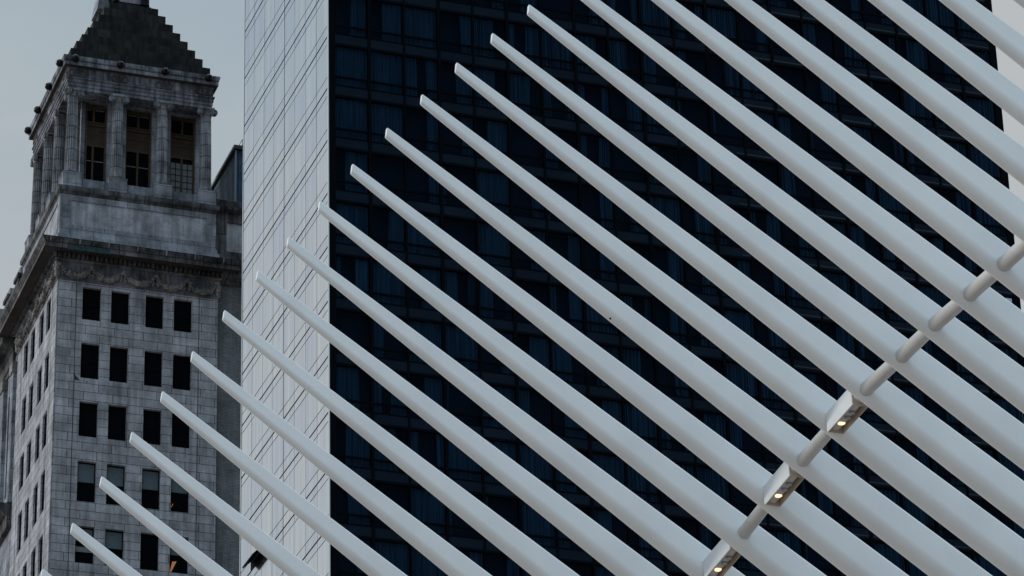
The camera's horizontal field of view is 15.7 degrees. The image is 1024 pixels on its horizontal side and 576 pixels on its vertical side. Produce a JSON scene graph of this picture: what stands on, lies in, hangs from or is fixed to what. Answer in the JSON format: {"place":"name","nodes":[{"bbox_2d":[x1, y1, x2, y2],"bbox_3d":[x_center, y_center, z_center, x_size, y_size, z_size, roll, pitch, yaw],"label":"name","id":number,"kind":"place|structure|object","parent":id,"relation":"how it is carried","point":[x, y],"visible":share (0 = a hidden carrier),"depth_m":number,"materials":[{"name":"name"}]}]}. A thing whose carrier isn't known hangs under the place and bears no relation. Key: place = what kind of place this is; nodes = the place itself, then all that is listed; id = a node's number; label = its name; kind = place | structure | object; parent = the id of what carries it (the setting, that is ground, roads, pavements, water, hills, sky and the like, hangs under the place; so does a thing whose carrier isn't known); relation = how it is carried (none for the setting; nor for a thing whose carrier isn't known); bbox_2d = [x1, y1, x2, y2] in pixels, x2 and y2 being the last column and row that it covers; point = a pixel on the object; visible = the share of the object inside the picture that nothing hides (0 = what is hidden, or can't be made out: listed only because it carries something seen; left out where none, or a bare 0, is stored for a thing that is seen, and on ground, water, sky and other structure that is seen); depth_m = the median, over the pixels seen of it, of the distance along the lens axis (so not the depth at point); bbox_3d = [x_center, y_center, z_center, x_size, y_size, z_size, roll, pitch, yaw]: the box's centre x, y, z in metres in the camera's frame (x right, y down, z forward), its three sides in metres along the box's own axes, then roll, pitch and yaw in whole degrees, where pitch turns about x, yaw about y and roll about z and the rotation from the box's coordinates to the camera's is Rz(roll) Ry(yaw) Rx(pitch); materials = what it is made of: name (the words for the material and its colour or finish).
{"place":"outdoors","nodes":[
{"label":"outdoors","id":0,"kind":"place"},
{"bbox_2d":[0,0,242,575],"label":"stone tower","id":1,"kind":"structure","parent":0,"point":[124,293],"depth_m":257.83,"materials":[{"name":"stone"}]},
{"bbox_2d":[18,513,21,551],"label":"window","id":2,"kind":"structure","parent":1,"relation":"in","point":[20,523],"depth_m":257.74,"materials":[{"name":"black glass"}]},
{"bbox_2d":[21,456,23,487],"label":"window","id":3,"kind":"structure","parent":1,"relation":"in","point":[22,469],"depth_m":259.76,"materials":[{"name":"black glass"}]},
{"bbox_2d":[23,399,25,430],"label":"window","id":4,"kind":"structure","parent":1,"relation":"in","point":[24,416],"depth_m":261.67,"materials":[{"name":"black glass"}]},
{"bbox_2d":[25,344,27,373],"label":"window","id":5,"kind":"structure","parent":1,"relation":"in","point":[26,362],"depth_m":263.66,"materials":[{"name":"black glass"}]},
{"bbox_2d":[26,501,28,538],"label":"window","id":6,"kind":"structure","parent":1,"relation":"in","point":[27,515],"depth_m":255.80,"materials":[{"name":"black glass"}]},
{"bbox_2d":[28,443,30,474],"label":"window","id":7,"kind":"structure","parent":1,"relation":"in","point":[29,461],"depth_m":257.81,"materials":[{"name":"black glass"}]},
{"bbox_2d":[30,386,32,417],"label":"window","id":8,"kind":"structure","parent":1,"relation":"in","point":[31,406],"depth_m":259.76,"materials":[{"name":"black glass"}]},
{"bbox_2d":[32,331,34,360],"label":"window","id":9,"kind":"structure","parent":1,"relation":"in","point":[33,350],"depth_m":261.74,"materials":[{"name":"black glass"}]},
{"bbox_2d":[32,549,35,575],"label":"window","id":10,"kind":"structure","parent":1,"relation":"in","point":[33,574],"depth_m":251.53,"materials":[{"name":"black glass"}]},
{"bbox_2d":[34,485,37,524],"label":"window","id":11,"kind":"structure","parent":1,"relation":"in","point":[36,490],"depth_m":253.56,"materials":[{"name":"black glass"}]},
{"bbox_2d":[37,427,39,458],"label":"window","id":12,"kind":"structure","parent":1,"relation":"in","point":[38,433],"depth_m":255.61,"materials":[{"name":"black glass"}]},
{"bbox_2d":[39,369,41,401],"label":"window","id":13,"kind":"structure","parent":1,"relation":"in","point":[40,377],"depth_m":257.59,"materials":[{"name":"black glass"}]},
{"bbox_2d":[39,537,42,573],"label":"window","id":14,"kind":"structure","parent":1,"relation":"in","point":[41,542],"depth_m":249.63,"materials":[{"name":"black glass"}]},
{"bbox_2d":[41,314,43,343],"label":"window","id":15,"kind":"structure","parent":1,"relation":"in","point":[42,321],"depth_m":259.57,"materials":[{"name":"black glass"}]},
{"bbox_2d":[41,473,44,512],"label":"window","id":16,"kind":"structure","parent":1,"relation":"in","point":[43,484],"depth_m":251.65,"materials":[{"name":"black glass"}]},
{"bbox_2d":[44,414,46,446],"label":"window","id":17,"kind":"structure","parent":1,"relation":"in","point":[45,426],"depth_m":253.68,"materials":[{"name":"black glass"}]},
{"bbox_2d":[46,356,48,388],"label":"window","id":18,"kind":"structure","parent":1,"relation":"in","point":[47,368],"depth_m":255.67,"materials":[{"name":"black glass"}]},
{"bbox_2d":[48,301,50,330],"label":"window","id":19,"kind":"structure","parent":1,"relation":"in","point":[49,310],"depth_m":257.62,"materials":[{"name":"black glass"}]},
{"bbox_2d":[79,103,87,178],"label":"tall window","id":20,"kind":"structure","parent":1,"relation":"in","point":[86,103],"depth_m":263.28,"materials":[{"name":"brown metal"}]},
{"bbox_2d":[75,527,93,563],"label":"window","id":21,"kind":"structure","parent":1,"relation":"in","point":[83,554],"depth_m":247.69,"materials":[{"name":"black glass"}]},
{"bbox_2d":[77,462,95,502],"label":"window","id":22,"kind":"structure","parent":1,"relation":"in","point":[85,471],"depth_m":249.93,"materials":[{"name":"black glass"}]},
{"bbox_2d":[78,403,96,437],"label":"window","id":23,"kind":"structure","parent":1,"relation":"in","point":[87,412],"depth_m":252.02,"materials":[{"name":"black glass"}]},
{"bbox_2d":[80,344,98,379],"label":"window","id":24,"kind":"structure","parent":1,"relation":"in","point":[89,353],"depth_m":253.99,"materials":[{"name":"black glass"}]},
{"bbox_2d":[82,289,99,320],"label":"window","id":25,"kind":"structure","parent":1,"relation":"in","point":[91,298],"depth_m":255.92,"materials":[{"name":"black glass"}]},
{"bbox_2d":[79,105,106,181],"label":"tall window","id":26,"kind":"structure","parent":1,"relation":"in","point":[96,115],"depth_m":263.66,"materials":[{"name":"black glass"}]},
{"bbox_2d":[104,530,122,564],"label":"window","id":27,"kind":"structure","parent":1,"relation":"in","point":[113,539],"depth_m":248.72,"materials":[{"name":"black glass"}]},
{"bbox_2d":[106,465,124,505],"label":"window","id":28,"kind":"structure","parent":1,"relation":"in","point":[115,474],"depth_m":250.79,"materials":[{"name":"black glass"}]},
{"bbox_2d":[108,406,125,440],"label":"window","id":29,"kind":"structure","parent":1,"relation":"in","point":[116,415],"depth_m":252.63,"materials":[{"name":"black glass"}]},
{"bbox_2d":[109,348,127,382],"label":"window","id":30,"kind":"structure","parent":1,"relation":"in","point":[118,357],"depth_m":254.62,"materials":[{"name":"black glass"}]},
{"bbox_2d":[111,292,128,324],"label":"window","id":31,"kind":"structure","parent":1,"relation":"in","point":[119,302],"depth_m":256.55,"materials":[{"name":"black glass"}]},
{"bbox_2d":[125,110,150,187],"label":"tall window","id":32,"kind":"structure","parent":1,"relation":"in","point":[138,124],"depth_m":264.56,"materials":[{"name":"black glass"}]},
{"bbox_2d":[140,534,157,570],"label":"window","id":33,"kind":"structure","parent":1,"relation":"in","point":[149,543],"depth_m":249.26,"materials":[{"name":"black glass"}]},
{"bbox_2d":[141,469,159,509],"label":"window","id":34,"kind":"structure","parent":1,"relation":"in","point":[150,478],"depth_m":251.28,"materials":[{"name":"black glass"}]},
{"bbox_2d":[143,410,160,444],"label":"window","id":35,"kind":"structure","parent":1,"relation":"in","point":[151,419],"depth_m":253.38,"materials":[{"name":"black glass"}]},
{"bbox_2d":[144,352,161,386],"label":"window","id":36,"kind":"structure","parent":1,"relation":"in","point":[152,361],"depth_m":255.36,"materials":[{"name":"black glass"}]},
{"bbox_2d":[145,297,162,328],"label":"window","id":37,"kind":"structure","parent":1,"relation":"in","point":[154,306],"depth_m":257.30,"materials":[{"name":"black glass"}]},
{"bbox_2d":[169,539,187,573],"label":"window","id":38,"kind":"structure","parent":1,"relation":"in","point":[177,564],"depth_m":249.63,"materials":[{"name":"black glass"}]},
{"bbox_2d":[170,478,187,512],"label":"window","id":39,"kind":"structure","parent":1,"relation":"in","point":[179,496],"depth_m":251.77,"materials":[{"name":"black glass"}]},
{"bbox_2d":[172,414,188,447],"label":"window","id":40,"kind":"structure","parent":1,"relation":"in","point":[180,430],"depth_m":253.93,"materials":[{"name":"black glass"}]},
{"bbox_2d":[173,355,190,390],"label":"window","id":41,"kind":"structure","parent":1,"relation":"in","point":[181,365],"depth_m":255.99,"materials":[{"name":"black glass"}]},
{"bbox_2d":[174,300,190,332],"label":"window","id":42,"kind":"structure","parent":1,"relation":"in","point":[182,310],"depth_m":257.93,"materials":[{"name":"black glass"}]},
{"bbox_2d":[170,117,194,193],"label":"tall window","id":43,"kind":"structure","parent":1,"relation":"in","point":[182,146],"depth_m":265.54,"materials":[{"name":"black glass"}]},
{"bbox_2d":[211,139,242,201],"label":"plant room","id":44,"kind":"object","parent":1,"relation":"on","point":[227,183],"visible":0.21,"depth_m":270.97,"materials":[{"name":"black metal"}]},
{"bbox_2d":[0,0,1023,311],"label":"sky","id":45,"kind":"structure","parent":0,"point":[34,34],"materials":[{"name":"grey"}]},
{"bbox_2d":[40,0,1023,575],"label":"ribbed canopy","id":46,"kind":"object","parent":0,"point":[990,538],"visible":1,"depth_m":58.97,"materials":[{"name":"white metal"}]},
{"bbox_2d":[703,539,740,575],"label":"floodlight","id":47,"kind":"object","parent":46,"relation":"attached to","point":[716,555],"visible":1,"depth_m":62.64,"materials":[{"name":"paint"}]},
{"bbox_2d":[763,462,803,506],"bbox_3d":[4.447,3.181,60.627,0.280,0.436,1.030,8,-28,-19],"label":"floodlight","id":48,"kind":"object","parent":46,"relation":"attached to","point":[783,473],"visible":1,"depth_m":60.58,"materials":[{"name":"paint"}]},
{"bbox_2d":[826,390,867,433],"bbox_3d":[5.288,1.926,58.500,0.280,0.365,1.011,7,-28,-17],"label":"floodlight","id":49,"kind":"object","parent":46,"relation":"attached to","point":[841,407],"visible":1,"depth_m":58.46,"materials":[{"name":"paint"}]},
{"bbox_2d":[239,0,1023,575],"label":"glass tower","id":50,"kind":"structure","parent":0,"point":[333,90],"depth_m":203.20,"materials":[{"name":"grey"}]},
{"bbox_2d":[242,550,258,567],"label":"open window","id":51,"kind":"structure","parent":50,"relation":"in","point":[254,554],"depth_m":202.16,"materials":[{"name":"black glass"}]},
{"bbox_2d":[335,0,366,36],"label":"window","id":52,"kind":"structure","parent":50,"relation":"in","point":[353,13],"depth_m":203.59,"materials":[{"name":"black glass"}]},
{"bbox_2d":[335,97,367,139],"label":"window","id":53,"kind":"structure","parent":50,"relation":"in","point":[349,113],"depth_m":200.73,"materials":[{"name":"blue glass"}]},
{"bbox_2d":[335,45,367,88],"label":"window","id":54,"kind":"structure","parent":50,"relation":"in","point":[349,62],"depth_m":202.18,"materials":[{"name":"blue glass"}]},
{"bbox_2d":[336,202,368,244],"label":"window","id":55,"kind":"structure","parent":50,"relation":"in","point":[357,215],"depth_m":198.00,"materials":[{"name":"black glass"}]},
{"bbox_2d":[336,149,368,192],"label":"window","id":56,"kind":"structure","parent":50,"relation":"in","point":[344,158],"depth_m":199.27,"materials":[{"name":"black glass"}]},
{"bbox_2d":[336,310,369,352],"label":"window","id":57,"kind":"structure","parent":50,"relation":"in","point":[356,326],"depth_m":195.08,"materials":[{"name":"black glass"}]},
{"bbox_2d":[336,256,369,297],"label":"window","id":58,"kind":"structure","parent":50,"relation":"in","point":[355,270],"depth_m":196.56,"materials":[{"name":"black glass"}]},
{"bbox_2d":[336,365,370,410],"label":"window","id":59,"kind":"structure","parent":50,"relation":"in","point":[352,383],"depth_m":193.56,"materials":[{"name":"black glass"}]},
{"bbox_2d":[337,421,370,467],"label":"window","id":60,"kind":"structure","parent":50,"relation":"in","point":[349,443],"depth_m":192.01,"materials":[{"name":"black glass"}]},
{"bbox_2d":[337,539,371,575],"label":"window","id":61,"kind":"structure","parent":50,"relation":"in","point":[343,563],"depth_m":188.94,"materials":[{"name":"black glass"}]},
{"bbox_2d":[337,482,371,525],"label":"window","id":62,"kind":"structure","parent":50,"relation":"in","point":[346,503],"depth_m":190.37,"materials":[{"name":"black glass"}]},
{"bbox_2d":[370,0,402,42],"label":"window","id":63,"kind":"structure","parent":50,"relation":"in","point":[386,17],"depth_m":204.24,"materials":[{"name":"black glass"}]},
{"bbox_2d":[371,51,402,93],"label":"window","id":64,"kind":"structure","parent":50,"relation":"in","point":[386,68],"depth_m":202.80,"materials":[{"name":"blue glass"}]},
{"bbox_2d":[371,102,403,143],"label":"window","id":65,"kind":"structure","parent":50,"relation":"in","point":[383,116],"depth_m":201.47,"materials":[{"name":"blue glass"}]},
{"bbox_2d":[372,154,404,197],"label":"window","id":66,"kind":"structure","parent":50,"relation":"in","point":[387,171],"depth_m":200.00,"materials":[{"name":"black glass"}]},
{"bbox_2d":[372,207,405,251],"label":"window","id":67,"kind":"structure","parent":50,"relation":"in","point":[387,224],"depth_m":198.49,"materials":[{"name":"black glass"}]},
{"bbox_2d":[373,261,405,305],"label":"window","id":68,"kind":"structure","parent":50,"relation":"in","point":[384,281],"depth_m":196.94,"materials":[{"name":"blue glass"}]},
{"bbox_2d":[373,318,406,359],"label":"window","id":69,"kind":"structure","parent":50,"relation":"in","point":[382,338],"depth_m":195.36,"materials":[{"name":"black glass"}]},
{"bbox_2d":[374,427,407,471],"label":"window","id":70,"kind":"structure","parent":50,"relation":"in","point":[402,435],"depth_m":192.36,"materials":[{"name":"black glass"}]},
{"bbox_2d":[374,373,407,415],"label":"window","id":71,"kind":"structure","parent":50,"relation":"in","point":[381,394],"depth_m":193.89,"materials":[{"name":"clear glass"}]},
{"bbox_2d":[375,483,408,527],"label":"window","id":72,"kind":"structure","parent":50,"relation":"in","point":[399,495],"depth_m":191.54,"materials":[{"name":"black glass"}]},
{"bbox_2d":[375,540,409,575],"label":"window","id":73,"kind":"structure","parent":50,"relation":"in","point":[398,554],"depth_m":190.05,"materials":[{"name":"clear glass"}]},
{"bbox_2d":[405,6,436,47],"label":"window","id":74,"kind":"structure","parent":50,"relation":"in","point":[419,22],"depth_m":204.89,"materials":[{"name":"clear glass"}]},
{"bbox_2d":[405,56,437,98],"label":"window","id":75,"kind":"structure","parent":50,"relation":"in","point":[420,73],"depth_m":203.44,"materials":[{"name":"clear glass"}]},
{"bbox_2d":[406,108,438,150],"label":"window","id":76,"kind":"structure","parent":50,"relation":"in","point":[420,124],"depth_m":201.96,"materials":[{"name":"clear glass"}]},
{"bbox_2d":[407,159,439,202],"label":"window","id":77,"kind":"structure","parent":50,"relation":"in","point":[419,180],"depth_m":200.44,"materials":[{"name":"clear glass"}]},
{"bbox_2d":[408,214,440,255],"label":"window","id":78,"kind":"structure","parent":50,"relation":"in","point":[415,236],"depth_m":198.83,"materials":[{"name":"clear glass"}]},
{"bbox_2d":[408,265,441,309],"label":"window","id":79,"kind":"structure","parent":50,"relation":"in","point":[433,276],"depth_m":197.91,"materials":[{"name":"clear glass"}]},
{"bbox_2d":[409,320,442,362],"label":"window","id":80,"kind":"structure","parent":50,"relation":"in","point":[432,332],"depth_m":196.46,"materials":[{"name":"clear glass"}]},
{"bbox_2d":[410,375,443,417],"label":"window","id":81,"kind":"structure","parent":50,"relation":"in","point":[431,387],"depth_m":195.03,"materials":[{"name":"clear glass"}]},
{"bbox_2d":[411,431,444,473],"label":"window","id":82,"kind":"structure","parent":50,"relation":"in","point":[430,446],"depth_m":193.46,"materials":[{"name":"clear glass"}]},
{"bbox_2d":[411,487,445,533],"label":"window","id":83,"kind":"structure","parent":50,"relation":"in","point":[426,507],"depth_m":191.91,"materials":[{"name":"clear glass"}]},
{"bbox_2d":[412,546,446,575],"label":"window","id":84,"kind":"structure","parent":50,"relation":"in","point":[422,566],"depth_m":190.42,"materials":[{"name":"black glass"}]},
{"bbox_2d":[440,12,471,53],"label":"window","id":85,"kind":"structure","parent":50,"relation":"in","point":[455,28],"depth_m":205.49,"materials":[{"name":"black glass"}]},
{"bbox_2d":[441,62,472,104],"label":"window","id":86,"kind":"structure","parent":50,"relation":"in","point":[451,82],"depth_m":203.94,"materials":[{"name":"black glass"}]},
{"bbox_2d":[442,114,473,155],"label":"window","id":87,"kind":"structure","parent":50,"relation":"in","point":[448,136],"depth_m":202.40,"materials":[{"name":"black glass"}]},
{"bbox_2d":[443,165,474,207],"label":"window","id":88,"kind":"structure","parent":50,"relation":"in","point":[466,176],"depth_m":201.42,"materials":[{"name":"black glass"}]},
{"bbox_2d":[444,217,476,257],"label":"window","id":89,"kind":"structure","parent":50,"relation":"in","point":[463,231],"depth_m":199.90,"materials":[{"name":"black glass"}]},
{"bbox_2d":[445,271,477,314],"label":"window","id":90,"kind":"structure","parent":50,"relation":"in","point":[462,288],"depth_m":198.39,"materials":[{"name":"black glass"}]},
{"bbox_2d":[446,325,478,369],"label":"window","id":91,"kind":"structure","parent":50,"relation":"in","point":[459,344],"depth_m":196.85,"materials":[{"name":"blue glass"}]},
{"bbox_2d":[447,380,480,424],"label":"window","id":92,"kind":"structure","parent":50,"relation":"in","point":[457,401],"depth_m":195.27,"materials":[{"name":"black glass"}]},
{"bbox_2d":[448,440,481,480],"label":"window","id":93,"kind":"structure","parent":50,"relation":"in","point":[457,459],"depth_m":193.75,"materials":[{"name":"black glass"}]},
{"bbox_2d":[449,494,482,537],"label":"window","id":94,"kind":"structure","parent":50,"relation":"in","point":[454,519],"depth_m":192.15,"materials":[{"name":"black glass"}]},
{"bbox_2d":[459,550,483,568],"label":"window","id":95,"kind":"structure","parent":50,"relation":"in","point":[477,557],"depth_m":191.58,"materials":[{"name":"black glass"}]},
{"bbox_2d":[475,67,506,108],"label":"window","id":96,"kind":"structure","parent":50,"relation":"in","point":[497,80],"depth_m":204.89,"materials":[{"name":"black glass"}]},
{"bbox_2d":[476,118,508,157],"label":"window","id":97,"kind":"structure","parent":50,"relation":"in","point":[495,133],"depth_m":203.39,"materials":[{"name":"black glass"}]},
{"bbox_2d":[477,170,509,212],"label":"window","id":98,"kind":"structure","parent":50,"relation":"in","point":[492,186],"depth_m":201.86,"materials":[{"name":"blue glass"}]},
{"bbox_2d":[478,222,511,265],"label":"window","id":99,"kind":"structure","parent":50,"relation":"in","point":[491,241],"depth_m":200.29,"materials":[{"name":"blue glass"}]},
{"bbox_2d":[480,279,512,319],"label":"window","id":100,"kind":"structure","parent":50,"relation":"in","point":[488,298],"depth_m":198.68,"materials":[{"name":"blue glass"}]},
{"bbox_2d":[481,331,514,373],"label":"window","id":101,"kind":"structure","parent":50,"relation":"in","point":[487,356],"depth_m":197.14,"materials":[{"name":"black glass"}]},
{"bbox_2d":[483,385,515,427],"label":"window","id":102,"kind":"structure","parent":50,"relation":"in","point":[509,393],"depth_m":196.42,"materials":[{"name":"black glass"}]},
{"bbox_2d":[484,440,516,483],"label":"window","id":103,"kind":"structure","parent":50,"relation":"in","point":[509,449],"depth_m":194.93,"materials":[{"name":"blue glass"}]},
{"bbox_2d":[485,496,518,529],"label":"window","id":104,"kind":"structure","parent":50,"relation":"in","point":[508,509],"depth_m":193.42,"materials":[{"name":"black glass"}]},
{"bbox_2d":[486,553,520,575],"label":"window","id":105,"kind":"structure","parent":50,"relation":"in","point":[497,565],"depth_m":191.91,"materials":[{"name":"black glass"}]},
{"bbox_2d":[510,73,541,114],"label":"window","id":106,"kind":"structure","parent":50,"relation":"in","point":[524,89],"depth_m":205.34,"materials":[{"name":"blue glass"}]},
{"bbox_2d":[511,123,543,166],"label":"window","id":107,"kind":"structure","parent":50,"relation":"in","point":[523,143],"depth_m":203.79,"materials":[{"name":"black glass"}]},
{"bbox_2d":[513,178,545,218],"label":"window","id":108,"kind":"structure","parent":50,"relation":"in","point":[521,197],"depth_m":202.21,"materials":[{"name":"black glass"}]},
{"bbox_2d":[515,229,546,270],"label":"window","id":109,"kind":"structure","parent":50,"relation":"in","point":[541,235],"depth_m":200.63,"materials":[{"name":"black glass"}]},
{"bbox_2d":[516,280,548,321],"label":"window","id":110,"kind":"structure","parent":50,"relation":"in","point":[538,291],"depth_m":199.85,"materials":[{"name":"black glass"}]},
{"bbox_2d":[517,334,550,369],"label":"window","id":111,"kind":"structure","parent":50,"relation":"in","point":[538,348],"depth_m":198.29,"materials":[{"name":"blue glass"}]},
{"bbox_2d":[519,389,552,432],"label":"window","id":112,"kind":"structure","parent":50,"relation":"in","point":[533,403],"depth_m":196.75,"materials":[{"name":"blue glass"}]},
{"bbox_2d":[520,444,553,489],"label":"window","id":113,"kind":"structure","parent":50,"relation":"in","point":[531,461],"depth_m":195.22,"materials":[{"name":"blue glass"}]},
{"bbox_2d":[522,500,555,546],"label":"window","id":114,"kind":"structure","parent":50,"relation":"in","point":[534,523],"depth_m":193.65,"materials":[{"name":"blue glass"}]},
{"bbox_2d":[549,232,581,270],"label":"window","id":115,"kind":"structure","parent":50,"relation":"in","point":[568,247],"depth_m":201.81,"materials":[{"name":"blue glass"}]},
{"bbox_2d":[550,285,583,328],"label":"window","id":116,"kind":"structure","parent":50,"relation":"in","point":[565,303],"depth_m":200.19,"materials":[{"name":"blue glass"}]},
{"bbox_2d":[552,340,585,383],"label":"window","id":117,"kind":"structure","parent":50,"relation":"in","point":[563,361],"depth_m":198.59,"materials":[{"name":"blue glass"}]},
{"bbox_2d":[554,405,587,438],"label":"window","id":118,"kind":"structure","parent":50,"relation":"in","point":[561,419],"depth_m":196.94,"materials":[{"name":"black glass"}]},
{"bbox_2d":[556,451,588,493],"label":"window","id":119,"kind":"structure","parent":50,"relation":"in","point":[560,476],"depth_m":195.41,"materials":[{"name":"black glass"}]},
{"bbox_2d":[558,507,590,549],"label":"window","id":120,"kind":"structure","parent":50,"relation":"in","point":[562,543],"depth_m":193.89,"materials":[{"name":"black glass"}]},
{"bbox_2d":[562,562,592,575],"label":"window","id":121,"kind":"structure","parent":50,"relation":"in","point":[581,569],"depth_m":193.42,"materials":[{"name":"black glass"}]},
{"bbox_2d":[596,566,614,575],"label":"window","id":122,"kind":"structure","parent":50,"relation":"in","point":[600,570],"depth_m":193.80,"materials":[{"name":"blue glass"}]},
{"bbox_2d":[590,398,622,439],"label":"window","id":123,"kind":"structure","parent":50,"relation":"in","point":[613,408],"depth_m":198.25,"materials":[{"name":"blue glass"}]},
{"bbox_2d":[592,453,625,486],"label":"window","id":124,"kind":"structure","parent":50,"relation":"in","point":[612,465],"depth_m":196.70,"materials":[{"name":"blue glass"}]},
{"bbox_2d":[594,509,627,544],"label":"window","id":125,"kind":"structure","parent":50,"relation":"in","point":[604,518],"depth_m":195.22,"materials":[{"name":"blue glass"}]},
{"bbox_2d":[449,0,1023,575],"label":"window","id":126,"kind":"structure","parent":50,"relation":"in","point":[525,39],"depth_m":206.90,"materials":[{"name":"black glass"}]}
]}

